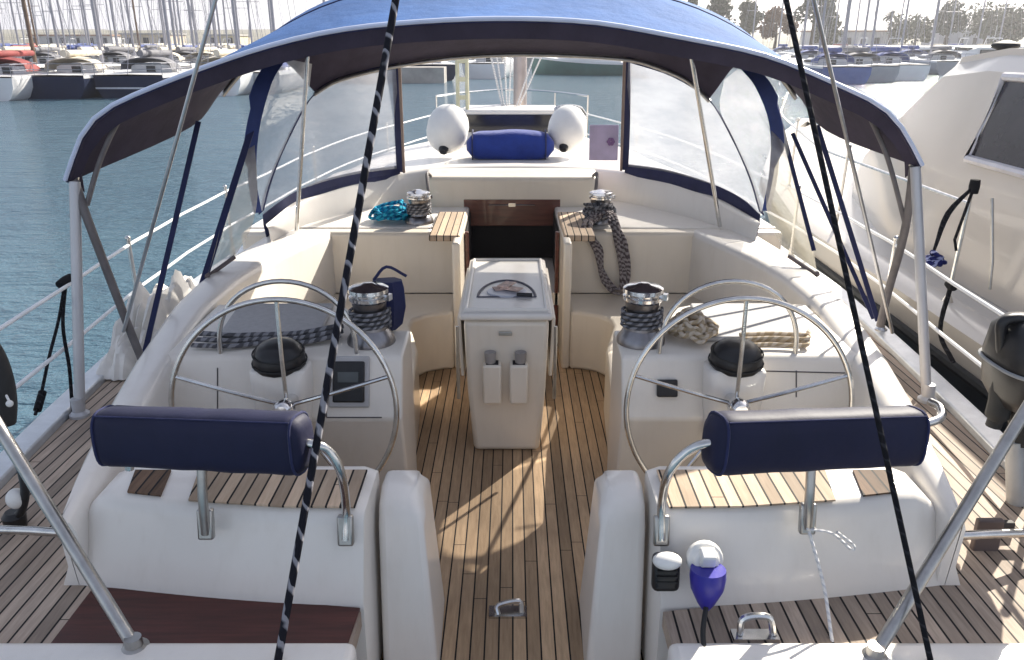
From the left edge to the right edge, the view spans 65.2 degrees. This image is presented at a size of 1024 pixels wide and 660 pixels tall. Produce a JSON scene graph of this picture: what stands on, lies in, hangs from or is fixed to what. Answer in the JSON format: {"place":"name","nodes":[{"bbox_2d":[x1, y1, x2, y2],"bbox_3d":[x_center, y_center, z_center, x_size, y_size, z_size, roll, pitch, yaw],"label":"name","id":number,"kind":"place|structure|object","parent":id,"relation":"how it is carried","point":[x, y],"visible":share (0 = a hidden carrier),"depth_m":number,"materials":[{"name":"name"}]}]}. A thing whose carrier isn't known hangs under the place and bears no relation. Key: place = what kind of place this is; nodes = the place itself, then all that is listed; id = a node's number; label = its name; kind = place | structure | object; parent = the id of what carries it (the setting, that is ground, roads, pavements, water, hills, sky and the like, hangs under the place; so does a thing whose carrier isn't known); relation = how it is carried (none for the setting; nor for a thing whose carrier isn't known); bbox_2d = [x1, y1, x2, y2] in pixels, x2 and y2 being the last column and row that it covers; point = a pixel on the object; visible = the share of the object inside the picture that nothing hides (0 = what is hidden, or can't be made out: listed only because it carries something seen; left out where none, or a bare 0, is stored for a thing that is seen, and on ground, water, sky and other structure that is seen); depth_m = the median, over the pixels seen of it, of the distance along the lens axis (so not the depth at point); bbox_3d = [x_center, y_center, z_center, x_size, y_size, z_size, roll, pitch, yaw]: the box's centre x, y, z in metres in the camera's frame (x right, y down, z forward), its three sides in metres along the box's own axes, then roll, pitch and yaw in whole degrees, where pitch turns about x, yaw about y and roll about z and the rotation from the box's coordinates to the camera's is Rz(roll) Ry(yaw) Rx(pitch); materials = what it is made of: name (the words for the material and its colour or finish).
{"place":"outdoors","nodes":[
{"label":"outdoors","id":0,"kind":"place"},
{"bbox_2d":[118,33,186,43],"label":"shore building","id":1,"kind":"structure","parent":0,"point":[144,39],"depth_m":160.68,"materials":[{"name":"paint"}]},
{"bbox_2d":[0,58,943,452],"bbox_3d":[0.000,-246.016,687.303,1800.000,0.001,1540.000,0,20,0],"label":"water","id":2,"kind":"structure","parent":0,"point":[38,138],"depth_m":19.55,"materials":[{"name":"liquid"}]},
{"bbox_2d":[0,0,60,50],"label":"sailing boat","id":3,"kind":"object","parent":2,"relation":"on","point":[13,17],"visible":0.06,"depth_m":90.58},
{"bbox_2d":[1,0,62,63],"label":"sailing boat","id":4,"kind":"object","parent":2,"relation":"on","point":[15,48],"visible":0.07,"depth_m":70.07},
{"bbox_2d":[2,0,63,46],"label":"sailing boat","id":5,"kind":"object","parent":2,"relation":"on","point":[32,22],"visible":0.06,"depth_m":89.00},
{"bbox_2d":[13,0,64,49],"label":"sailing boat","id":6,"kind":"object","parent":2,"relation":"on","point":[33,15],"visible":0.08,"depth_m":103.14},
{"bbox_2d":[0,0,82,100],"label":"sailing boat","id":7,"kind":"object","parent":2,"relation":"on","point":[16,85],"visible":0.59,"depth_m":43.59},
{"bbox_2d":[16,0,84,63],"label":"sailing boat","id":8,"kind":"object","parent":2,"relation":"on","point":[42,55],"visible":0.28,"depth_m":64.15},
{"bbox_2d":[30,0,93,53],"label":"sailing boat","id":9,"kind":"object","parent":2,"relation":"on","point":[63,34],"visible":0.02,"depth_m":88.21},
{"bbox_2d":[55,0,95,44],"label":"sailing boat","id":10,"kind":"object","parent":2,"relation":"on","point":[73,25],"visible":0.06,"depth_m":134.50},
{"bbox_2d":[12,0,147,98],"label":"sailing boat","id":11,"kind":"object","parent":2,"relation":"on","point":[71,63],"visible":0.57,"depth_m":44.16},
{"bbox_2d":[51,0,113,54],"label":"sailing boat","id":12,"kind":"object","parent":2,"relation":"on","point":[77,46],"visible":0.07,"depth_m":86.05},
{"bbox_2d":[69,0,103,45],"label":"sailing boat","id":13,"kind":"object","parent":2,"relation":"on","point":[83,21],"visible":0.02,"depth_m":96.69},
{"bbox_2d":[48,0,126,62],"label":"sailing boat","id":14,"kind":"object","parent":2,"relation":"on","point":[93,56],"visible":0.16,"depth_m":66.88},
{"bbox_2d":[83,0,143,55],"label":"sailing boat","id":15,"kind":"object","parent":2,"relation":"on","point":[113,22],"visible":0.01,"depth_m":83.72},
{"bbox_2d":[96,0,161,64],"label":"sailing boat","id":16,"kind":"object","parent":2,"relation":"on","point":[113,54],"visible":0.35,"depth_m":66.59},
{"bbox_2d":[115,0,157,55],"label":"sailing boat","id":17,"kind":"object","parent":2,"relation":"on","point":[131,52],"visible":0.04,"depth_m":88.73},
{"bbox_2d":[92,0,203,97],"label":"sailing boat","id":18,"kind":"object","parent":2,"relation":"on","point":[159,69],"visible":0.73,"depth_m":44.70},
{"bbox_2d":[126,0,186,51],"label":"sailing boat","id":19,"kind":"object","parent":2,"relation":"on","point":[148,47],"visible":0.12,"depth_m":90.63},
{"bbox_2d":[130,0,195,62],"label":"sailing boat","id":20,"kind":"object","parent":2,"relation":"on","point":[177,57],"visible":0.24,"depth_m":65.74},
{"bbox_2d":[156,0,200,48],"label":"sailing boat","id":21,"kind":"object","parent":2,"relation":"on","point":[175,21],"visible":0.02,"depth_m":92.22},
{"bbox_2d":[158,0,200,51],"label":"sailing boat","id":22,"kind":"object","parent":2,"relation":"on","point":[179,26],"visible":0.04,"depth_m":87.75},
{"bbox_2d":[170,0,212,61],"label":"sailing boat","id":23,"kind":"object","parent":2,"relation":"on","point":[182,50],"visible":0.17,"depth_m":68.47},
{"bbox_2d":[174,0,213,51],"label":"sailing boat","id":24,"kind":"object","parent":2,"relation":"on","point":[193,25],"visible":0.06,"depth_m":88.60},
{"bbox_2d":[169,0,235,63],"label":"sailing boat","id":25,"kind":"object","parent":2,"relation":"on","point":[205,55],"visible":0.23,"depth_m":66.08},
{"bbox_2d":[181,0,234,55],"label":"sailing boat","id":26,"kind":"object","parent":2,"relation":"on","point":[220,45],"visible":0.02,"depth_m":87.07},
{"bbox_2d":[204,0,230,48],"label":"sailing boat","id":27,"kind":"object","parent":2,"relation":"on","point":[224,45],"visible":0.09,"depth_m":130.81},
{"bbox_2d":[176,0,262,95],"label":"sailing boat","id":28,"kind":"object","parent":2,"relation":"on","point":[243,84],"visible":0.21,"depth_m":46.93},
{"bbox_2d":[222,0,244,48],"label":"sailing boat","id":29,"kind":"object","parent":2,"relation":"on","point":[225,24],"visible":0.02,"depth_m":100.69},
{"bbox_2d":[225,0,254,55],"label":"sailing boat","id":30,"kind":"object","parent":2,"relation":"on","point":[231,46],"visible":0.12,"depth_m":87.81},
{"bbox_2d":[236,0,265,47],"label":"sailing boat","id":31,"kind":"object","parent":2,"relation":"on","point":[247,1],"visible":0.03,"depth_m":88.62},
{"bbox_2d":[257,0,283,32],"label":"sailing boat","id":32,"kind":"object","parent":2,"relation":"on","point":[269,16],"depth_m":89.20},
{"bbox_2d":[248,0,303,93],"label":"sailing boat","id":33,"kind":"object","parent":2,"relation":"on","point":[287,77],"visible":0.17,"depth_m":49.12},
{"bbox_2d":[340,66,446,82],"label":"quay","id":34,"kind":"structure","parent":2,"relation":"in","point":[423,74],"depth_m":58.99,"materials":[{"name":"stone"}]},
{"bbox_2d":[414,60,454,80],"bbox_3d":[-7.618,-28.343,65.191,4.396,15.648,12.015,-5,20,-13],"label":"sailing boat","id":35,"kind":"object","parent":2,"relation":"on","point":[450,67],"visible":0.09,"depth_m":62.46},
{"bbox_2d":[462,57,512,78],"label":"sailing boat","id":36,"kind":"object","parent":2,"relation":"on","point":[480,68],"visible":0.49,"depth_m":65.58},
{"bbox_2d":[0,0,1023,659],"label":"sailing yacht","id":37,"kind":"object","parent":2,"relation":"on","point":[432,532],"visible":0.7,"depth_m":3.60,"materials":[{"name":"plastic"}]},
{"bbox_2d":[0,344,17,426],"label":"horseshoe lifebuoy","id":38,"kind":"object","parent":37,"relation":"hanging from","point":[8,415],"visible":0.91,"depth_m":3.26,"materials":[{"name":"black rubber"}]},
{"bbox_2d":[1,470,29,525],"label":"rescue lamp","id":39,"kind":"object","parent":37,"relation":"on","point":[17,500],"visible":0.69,"depth_m":3.16,"materials":[{"name":"black plastic"}]},
{"bbox_2d":[33,274,73,415],"bbox_3d":[-2.352,0.113,4.183,0.125,0.667,0.661,-3,20,-8],"label":"tie line","id":40,"kind":"object","parent":37,"relation":"attached to","point":[42,392],"visible":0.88,"depth_m":4.22,"materials":[{"name":"black fabric"}]},
{"bbox_2d":[96,269,196,380],"bbox_3d":[-2.299,-0.158,5.218,0.322,0.432,1.491,-1,20,-2],"label":"white cloth","id":41,"kind":"object","parent":37,"relation":"on","point":[118,361],"visible":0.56,"depth_m":4.87,"materials":[{"name":"fabric"}]},
{"bbox_2d":[90,405,313,475],"bbox_3d":[-1.025,0.360,2.641,0.772,0.253,0.156,4,20,11],"label":"bolster cushion","id":42,"kind":"object","parent":37,"relation":"attached to","point":[236,440],"visible":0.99,"depth_m":2.57,"materials":[{"name":"fabric"}]},
{"bbox_2d":[191,324,343,348],"bbox_3d":[-1.226,0.024,4.021,0.740,0.086,0.171,-1,20,-4],"label":"sheet rope","id":43,"kind":"object","parent":37,"relation":"on","point":[303,337],"visible":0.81,"depth_m":3.98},
{"bbox_2d":[274,0,399,659],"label":"backstay rope","id":44,"kind":"object","parent":37,"relation":"attached to","point":[314,455],"visible":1,"depth_m":2.54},
{"bbox_2d":[368,199,408,220],"bbox_3d":[-0.947,-0.968,6.418,0.383,0.167,0.356,0,20,0],"label":"rope pile","id":45,"kind":"object","parent":37,"relation":"on","point":[384,211],"visible":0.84,"depth_m":6.32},
{"bbox_2d":[373,265,406,330],"bbox_3d":[-0.644,-0.166,4.138,0.172,0.348,0.164,-17,26,-38],"label":"winch handle bag","id":46,"kind":"object","parent":37,"relation":"hanging from","point":[397,303],"visible":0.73,"depth_m":4.10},
{"bbox_2d":[426,104,468,154],"bbox_3d":[-0.636,-1.991,7.921,0.419,0.473,0.474,0,20,0],"label":"round fender","id":47,"kind":"object","parent":37,"relation":"on","point":[447,130],"visible":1,"depth_m":7.77,"materials":[{"name":"white plastic"}]},
{"bbox_2d":[455,59,468,109],"bbox_3d":[-0.572,-2.975,9.160,0.154,1.901,0.094,0,20,0],"label":"boarding ladder","id":48,"kind":"object","parent":37,"relation":"attached to","point":[465,97],"visible":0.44,"depth_m":9.19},
{"bbox_2d":[63,0,937,419],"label":"cockpit canopy","id":49,"kind":"object","parent":37,"relation":"attached to","point":[697,50],"visible":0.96,"depth_m":4.45,"materials":[{"name":"fabric"}]},
{"bbox_2d":[263,69,396,212],"bbox_3d":[-1.294,-1.514,6.287,0.473,1.058,1.591,14,24,34],"label":"front window","id":50,"kind":"structure","parent":49,"relation":"in","point":[319,113],"depth_m":6.29,"materials":[{"name":"plastic"}]},
{"bbox_2d":[628,64,760,213],"bbox_3d":[1.270,-1.534,6.274,0.472,1.106,1.588,-13,24,-31],"label":"front window","id":51,"kind":"structure","parent":49,"relation":"in","point":[642,104],"depth_m":6.35,"materials":[{"name":"plastic"}]},
{"bbox_2d":[455,258,556,448],"bbox_3d":[-0.032,0.122,5.095,0.570,0.894,1.238,0,20,0],"label":"cockpit table","id":52,"kind":"object","parent":37,"relation":"on","point":[506,393],"visible":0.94,"depth_m":4.60,"materials":[{"name":"white plastic"}]},
{"bbox_2d":[484,350,495,363],"bbox_3d":[-0.122,0.152,4.492,0.068,0.062,0.067,0,20,0],"label":"cup","id":53,"kind":"object","parent":52,"relation":"on","point":[490,356],"visible":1,"depth_m":4.47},
{"bbox_2d":[492,281,522,291],"bbox_3d":[-0.022,-0.260,4.818,0.187,0.020,0.163,10,22,25],"label":"folded leaflet","id":54,"kind":"object","parent":52,"relation":"on","point":[505,285],"visible":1,"depth_m":4.79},
{"bbox_2d":[515,350,526,363],"bbox_3d":[0.048,0.152,4.492,0.068,0.062,0.067,0,20,0],"label":"cup","id":55,"kind":"object","parent":52,"relation":"on","point":[520,356],"visible":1,"depth_m":4.47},
{"bbox_2d":[467,129,553,159],"bbox_3d":[-0.016,-1.800,7.804,0.850,0.308,0.356,0,20,0],"label":"blue bag","id":56,"kind":"object","parent":37,"relation":"on","point":[515,144],"visible":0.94,"depth_m":7.66,"materials":[{"name":"fabric"}]},
{"bbox_2d":[548,105,586,151],"bbox_3d":[0.547,-1.993,7.920,0.390,0.444,0.452,0,20,0],"label":"round fender","id":57,"kind":"object","parent":37,"relation":"on","point":[567,127],"visible":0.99,"depth_m":7.77,"materials":[{"name":"white plastic"}]},
{"bbox_2d":[554,104,587,117],"bbox_3d":[0.586,-2.172,7.988,0.345,0.158,0.021,0,20,0],"label":"lashing","id":58,"kind":"object","parent":57,"relation":"on","point":[577,106],"visible":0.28,"depth_m":7.96,"materials":[{"name":"white fabric"}]},
{"bbox_2d":[582,202,615,220],"bbox_3d":[0.686,-0.931,6.276,0.273,0.168,0.230,0,20,0],"label":"rope bundle","id":59,"kind":"object","parent":37,"relation":"on","point":[586,213],"visible":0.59,"depth_m":6.20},
{"bbox_2d":[581,208,630,295],"bbox_3d":[0.713,-0.604,6.164,0.385,0.613,0.330,0,20,0],"label":"rope coil","id":60,"kind":"object","parent":37,"relation":"hanging from","point":[621,245],"visible":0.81,"depth_m":6.05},
{"bbox_2d":[667,307,718,343],"bbox_3d":[0.925,-0.037,4.082,0.275,0.148,0.284,-15,25,-36],"label":"rope pile","id":61,"kind":"object","parent":37,"relation":"on","point":[694,327],"visible":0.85,"depth_m":4.01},
{"bbox_2d":[685,540,725,646],"bbox_3d":[0.650,0.884,2.609,0.124,0.272,0.308,0,20,0],"label":"shore power plug","id":62,"kind":"object","parent":37,"relation":"attached to","point":[707,568],"visible":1,"depth_m":2.63,"materials":[{"name":"blue plastic"}]},
{"bbox_2d":[739,329,810,346],"bbox_3d":[1.336,0.042,4.018,0.373,0.050,0.146,0,20,0],"label":"sheet rope","id":63,"kind":"object","parent":37,"relation":"on","point":[782,339],"visible":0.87,"depth_m":3.99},
{"bbox_2d":[701,405,929,475],"bbox_3d":[1.017,0.363,2.663,0.815,0.273,0.157,-5,21,-14],"label":"bolster cushion","id":64,"kind":"object","parent":37,"relation":"attached to","point":[743,442],"visible":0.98,"depth_m":2.59,"materials":[{"name":"fabric"}]},
{"bbox_2d":[806,528,855,641],"bbox_3d":[1.040,0.867,2.673,0.166,0.346,0.305,9,22,23],"label":"cord","id":65,"kind":"object","parent":37,"relation":"attached to","point":[843,542],"visible":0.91,"depth_m":2.72,"materials":[{"name":"white fabric"}]},
{"bbox_2d":[783,0,932,659],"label":"backstay rope","id":66,"kind":"object","parent":37,"relation":"attached to","point":[871,390],"visible":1,"depth_m":2.54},
{"bbox_2d":[938,281,956,363],"bbox_3d":[2.471,-0.045,4.519,0.082,0.457,0.155,0,20,0],"label":"tie line","id":67,"kind":"object","parent":37,"relation":"attached to","point":[950,287],"visible":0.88,"depth_m":4.53,"materials":[{"name":"black fabric"}]},
{"bbox_2d":[970,518,1004,550],"bbox_3d":[1.824,0.791,3.074,0.100,0.150,0.028,0,20,0],"label":"mounting board","id":68,"kind":"object","parent":37,"relation":"attached to","point":[986,544],"visible":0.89,"depth_m":3.06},
{"bbox_2d":[978,312,1023,506],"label":"outboard motor","id":69,"kind":"object","parent":37,"relation":"attached to","point":[1001,352],"visible":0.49,"depth_m":3.20,"materials":[{"name":"black plastic"}]},
{"bbox_2d":[1003,520,1014,528],"bbox_3d":[1.964,0.833,3.195,0.050,0.160,0.030,0,20,0],"label":"bracket","id":70,"kind":"object","parent":37,"relation":"attached to","point":[1009,524],"visible":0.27,"depth_m":3.16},
{"bbox_2d":[532,57,622,74],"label":"motor boat","id":71,"kind":"object","parent":2,"relation":"on","point":[560,66],"visible":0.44,"depth_m":72.46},
{"bbox_2d":[632,64,672,77],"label":"sailing boat","id":72,"kind":"object","parent":2,"relation":"on","point":[637,72],"visible":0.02,"depth_m":69.15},
{"bbox_2d":[744,0,774,48],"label":"sailing boat","id":73,"kind":"object","parent":2,"relation":"on","point":[755,10],"visible":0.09,"depth_m":123.48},
{"bbox_2d":[766,0,791,52],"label":"sailing boat","id":74,"kind":"object","parent":2,"relation":"on","point":[780,49],"visible":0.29,"depth_m":113.59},
{"bbox_2d":[782,0,824,59],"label":"sailing boat","id":75,"kind":"object","parent":2,"relation":"on","point":[812,51],"visible":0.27,"depth_m":78.09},
{"bbox_2d":[775,28,831,53],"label":"motor boat","id":76,"kind":"object","parent":2,"relation":"on","point":[791,50],"visible":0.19,"depth_m":100.31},
{"bbox_2d":[789,0,872,83],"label":"sailing boat","id":77,"kind":"object","parent":2,"relation":"on","point":[850,75],"visible":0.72,"depth_m":58.66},
{"bbox_2d":[818,0,851,45],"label":"sailing boat","id":78,"kind":"object","parent":2,"relation":"on","point":[836,16],"visible":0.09,"depth_m":112.24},
{"bbox_2d":[826,0,874,57],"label":"sailing boat","id":79,"kind":"object","parent":2,"relation":"on","point":[844,29],"visible":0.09,"depth_m":77.32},
{"bbox_2d":[816,0,900,82],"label":"sailing boat","id":80,"kind":"object","parent":2,"relation":"on","point":[884,74],"visible":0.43,"depth_m":60.97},
{"bbox_2d":[840,0,910,62],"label":"sailing boat","id":81,"kind":"object","parent":2,"relation":"on","point":[867,15],"visible":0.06,"depth_m":76.66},
{"bbox_2d":[842,0,930,80],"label":"sailing boat","id":82,"kind":"object","parent":2,"relation":"on","point":[913,71],"visible":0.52,"depth_m":62.50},
{"bbox_2d":[758,40,1023,432],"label":"motor cruiser","id":83,"kind":"object","parent":2,"relation":"on","point":[962,121],"visible":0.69,"depth_m":6.33,"materials":[{"name":"white plastic"}]},
{"bbox_2d":[933,179,980,250],"bbox_3d":[2.868,-0.732,5.224,0.457,0.464,0.099,-14,24,-33],"label":"hanging line","id":84,"kind":"object","parent":83,"relation":"hanging from","point":[974,186],"visible":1,"depth_m":5.25,"materials":[{"name":"black fabric"}]},
{"bbox_2d":[925,250,946,267],"bbox_3d":[2.720,-0.470,5.153,0.165,0.099,0.154,-10,22,-25],"label":"rope bundle","id":85,"kind":"object","parent":84,"relation":"attached to","point":[934,258],"visible":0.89,"depth_m":5.11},
{"bbox_2d":[963,72,1023,178],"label":"side window","id":86,"kind":"structure","parent":83,"relation":"in","point":[999,147],"depth_m":5.89,"materials":[{"name":"black glass"}]},
{"bbox_2d":[881,0,917,44],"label":"sailing boat","id":87,"kind":"object","parent":2,"relation":"on","point":[900,25],"visible":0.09,"depth_m":120.86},
{"bbox_2d":[884,0,940,61],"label":"sailing boat","id":88,"kind":"object","parent":2,"relation":"on","point":[916,51],"visible":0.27,"depth_m":82.49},
{"bbox_2d":[899,38,960,59],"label":"motor boat","id":89,"kind":"object","parent":2,"relation":"on","point":[926,48],"visible":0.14,"depth_m":89.50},
{"bbox_2d":[918,0,947,45],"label":"sailing boat","id":90,"kind":"object","parent":2,"relation":"on","point":[933,24],"visible":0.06,"depth_m":118.55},
{"bbox_2d":[910,0,966,74],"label":"sailing boat","id":91,"kind":"object","parent":2,"relation":"on","point":[946,56],"visible":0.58,"depth_m":75.17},
{"bbox_2d":[934,0,967,44],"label":"sailing boat","id":92,"kind":"object","parent":2,"relation":"on","point":[952,23],"visible":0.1,"depth_m":126.06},
{"bbox_2d":[953,27,1002,56],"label":"motor boat","id":93,"kind":"object","parent":2,"relation":"on","point":[963,50],"visible":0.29,"depth_m":90.29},
{"bbox_2d":[960,0,997,45],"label":"sailing boat","id":94,"kind":"object","parent":2,"relation":"on","point":[977,44],"visible":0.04,"depth_m":112.36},
{"bbox_2d":[979,0,1021,44],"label":"sailing boat","id":95,"kind":"object","parent":2,"relation":"on","point":[1005,7],"visible":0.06,"depth_m":120.05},
{"bbox_2d":[0,29,1023,57],"bbox_3d":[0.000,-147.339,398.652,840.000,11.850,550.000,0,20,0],"label":"shore","id":96,"kind":"structure","parent":0,"point":[783,38],"depth_m":293.14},
{"bbox_2d":[27,35,120,44],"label":"shore building","id":97,"kind":"structure","parent":96,"relation":"on","point":[107,38],"depth_m":174.83,"materials":[{"name":"paint"}]},
{"bbox_2d":[202,34,250,44],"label":"shore building","id":98,"kind":"structure","parent":96,"relation":"on","point":[232,41],"depth_m":165.56,"materials":[{"name":"paint"}]},
{"bbox_2d":[706,0,738,25],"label":"conifer tree","id":99,"kind":"object","parent":96,"relation":"on","point":[722,8],"visible":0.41,"depth_m":151.67,"materials":[{"name":"green plant"}]},
{"bbox_2d":[738,0,765,34],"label":"broadleaf tree","id":100,"kind":"object","parent":96,"relation":"on","point":[743,7],"visible":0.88,"depth_m":155.21,"materials":[{"name":"green plant"}]},
{"bbox_2d":[757,5,799,47],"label":"broadleaf tree","id":101,"kind":"object","parent":96,"relation":"on","point":[764,31],"visible":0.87,"depth_m":148.72,"materials":[{"name":"green plant"}]},
{"bbox_2d":[793,0,836,44],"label":"broadleaf tree","id":102,"kind":"object","parent":96,"relation":"on","point":[802,9],"visible":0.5,"depth_m":145.66,"materials":[{"name":"green plant"}]},
{"bbox_2d":[814,3,843,44],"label":"conifer tree","id":103,"kind":"object","parent":96,"relation":"on","point":[831,35],"visible":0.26,"depth_m":154.35,"materials":[{"name":"green plant"}]},
{"bbox_2d":[800,30,896,45],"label":"shore building","id":104,"kind":"structure","parent":96,"relation":"on","point":[877,39],"depth_m":170.06,"materials":[{"name":"paint"}]},
{"bbox_2d":[882,11,899,44],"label":"palm tree","id":105,"kind":"object","parent":96,"relation":"on","point":[894,18],"visible":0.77,"depth_m":160.49,"materials":[{"name":"green plant"}]},
{"bbox_2d":[887,13,932,44],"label":"broadleaf tree","id":106,"kind":"object","parent":96,"relation":"on","point":[911,29],"visible":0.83,"depth_m":159.77,"materials":[{"name":"green plant"}]},
{"bbox_2d":[930,0,969,44],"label":"broadleaf tree","id":107,"kind":"object","parent":96,"relation":"on","point":[946,25],"visible":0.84,"depth_m":151.50,"materials":[{"name":"green plant"}]},
{"bbox_2d":[920,28,1011,45],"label":"shore building","id":108,"kind":"structure","parent":96,"relation":"on","point":[955,38],"depth_m":174.90,"materials":[{"name":"paint"}]},
{"bbox_2d":[961,1,1015,43],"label":"broadleaf tree","id":109,"kind":"object","parent":96,"relation":"on","point":[974,24],"visible":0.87,"depth_m":157.16,"materials":[{"name":"green plant"}]},
{"bbox_2d":[998,2,1023,41],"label":"broadleaf tree","id":110,"kind":"object","parent":96,"relation":"on","point":[1016,31],"visible":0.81,"depth_m":155.71,"materials":[{"name":"green plant"}]},
{"bbox_2d":[0,0,1023,31],"label":"sky","id":111,"kind":"structure","parent":0,"point":[915,6],"materials":[{"name":"white"}]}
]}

